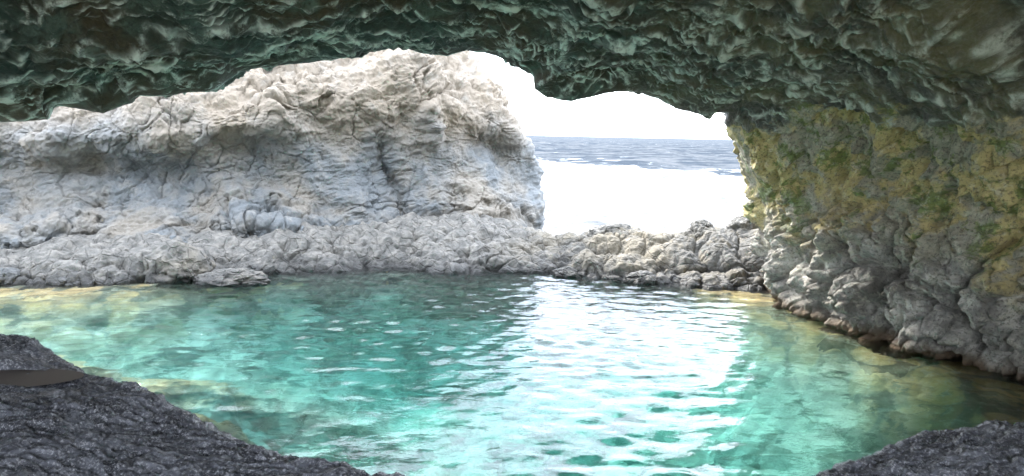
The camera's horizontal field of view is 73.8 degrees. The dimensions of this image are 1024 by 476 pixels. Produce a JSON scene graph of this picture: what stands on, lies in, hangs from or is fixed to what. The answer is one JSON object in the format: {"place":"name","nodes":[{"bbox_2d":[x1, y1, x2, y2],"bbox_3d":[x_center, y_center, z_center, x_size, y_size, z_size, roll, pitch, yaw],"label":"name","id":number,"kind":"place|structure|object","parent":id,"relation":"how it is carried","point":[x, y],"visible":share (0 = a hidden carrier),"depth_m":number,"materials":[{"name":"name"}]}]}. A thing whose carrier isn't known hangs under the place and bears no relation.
{"place":"outdoors","nodes":[
{"label":"outdoors","id":0,"kind":"place"},
{"bbox_2d":[0,48,544,248],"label":"sea cliff","id":1,"kind":"structure","parent":0,"point":[385,136],"depth_m":16.36,"materials":[{"name":"beige stone"}]},
{"bbox_2d":[0,212,765,289],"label":"rock ledge","id":2,"kind":"object","parent":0,"point":[459,243],"visible":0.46,"depth_m":15.05,"materials":[{"name":"grey stone"}]},
{"bbox_2d":[192,268,270,286],"bbox_3d":[-5.564,0.887,13.521,1.600,0.597,0.858,1,9,0],"label":"shore rock","id":3,"kind":"object","parent":2,"relation":"on","point":[224,277],"visible":0.6,"depth_m":13.34,"materials":[{"name":"grey stone"}]},
{"bbox_2d":[552,266,579,277],"bbox_3d":[1.181,0.809,14.874,0.630,0.400,0.464,1,9,0],"label":"shore rock","id":4,"kind":"object","parent":2,"relation":"on","point":[567,271],"visible":0.6,"depth_m":14.73,"materials":[{"name":"grey stone"}]},
{"bbox_2d":[582,223,632,238],"bbox_3d":[2.372,0.022,16.291,1.381,0.785,0.910,1,9,0],"label":"shore rock","id":5,"kind":"object","parent":2,"relation":"on","point":[603,229],"visible":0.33,"depth_m":16.03,"materials":[{"name":"grey stone"}]},
{"bbox_2d":[686,219,715,237],"bbox_3d":[4.414,-0.103,15.867,0.644,0.686,0.726,-1,9,-17],"label":"shore rock","id":6,"kind":"object","parent":2,"relation":"on","point":[698,228],"visible":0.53,"depth_m":15.70,"materials":[{"name":"grey stone"}]},
{"bbox_2d":[724,215,757,232],"bbox_3d":[5.395,-0.213,15.637,1.048,0.641,0.750,1,9,0],"label":"shore rock","id":7,"kind":"object","parent":2,"relation":"on","point":[736,223],"visible":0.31,"depth_m":15.44,"materials":[{"name":"grey stone"}]},
{"bbox_2d":[0,0,1023,379],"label":"cave","id":8,"kind":"structure","parent":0,"point":[878,148],"depth_m":8.73},
{"bbox_2d":[0,266,1023,475],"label":"pool water","id":9,"kind":"structure","parent":0,"point":[392,370],"depth_m":8.77,"materials":[{"name":"teal liquid"}]},
{"bbox_2d":[469,51,731,139],"label":"sky","id":10,"kind":"structure","parent":0,"point":[616,114],"materials":[{"name":"white"}]},
{"bbox_2d":[526,135,742,175],"bbox_3d":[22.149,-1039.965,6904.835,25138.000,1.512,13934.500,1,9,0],"label":"sea","id":11,"kind":"structure","parent":0,"point":[717,156],"depth_m":184.39,"materials":[{"name":"liquid"}]},
{"bbox_2d":[538,159,747,235],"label":"surf foam","id":12,"kind":"object","parent":11,"relation":"on","point":[579,199],"visible":0.12,"depth_m":39.91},
{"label":"pool bed","id":13,"kind":"structure","parent":0,"visible":0},
{"bbox_2d":[0,267,20,284],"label":"shore rock","id":14,"kind":"object","parent":13,"relation":"on","point":[9,275],"visible":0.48,"depth_m":12.97,"materials":[{"name":"grey stone"}]},
{"bbox_2d":[53,271,80,284],"bbox_3d":[-8.562,0.854,13.169,0.642,0.434,0.524,1,9,0],"label":"shore rock","id":15,"kind":"object","parent":13,"relation":"on","point":[61,281],"visible":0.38,"depth_m":12.96,"materials":[{"name":"grey stone"}]},
{"bbox_2d":[138,240,215,282],"bbox_3d":[-6.932,0.745,13.950,1.704,1.442,1.384,6,10,29],"label":"shore rock","id":16,"kind":"object","parent":13,"relation":"on","point":[172,261],"visible":0.41,"depth_m":13.55,"materials":[{"name":"grey stone"}]},
{"bbox_2d":[0,334,404,475],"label":"rock slab","id":17,"kind":"object","parent":13,"relation":"on","point":[88,425],"visible":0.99,"depth_m":4.09,"materials":[{"name":"grey stone"}]},
{"bbox_2d":[0,369,83,386],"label":"puddle","id":18,"kind":"object","parent":17,"relation":"on","point":[32,378],"visible":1,"depth_m":4.79,"materials":[{"name":"grey liquid"}]},
{"bbox_2d":[625,270,655,283],"bbox_3d":[2.727,0.915,14.356,0.617,0.480,0.605,-4,10,-32],"label":"shore rock","id":19,"kind":"object","parent":13,"relation":"on","point":[642,277],"visible":0.57,"depth_m":14.20,"materials":[{"name":"grey stone"}]},
{"bbox_2d":[812,419,1023,475],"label":"boulder","id":20,"kind":"object","parent":13,"relation":"on","point":[990,448],"visible":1,"depth_m":4.33,"materials":[{"name":"grey stone"}]}
]}

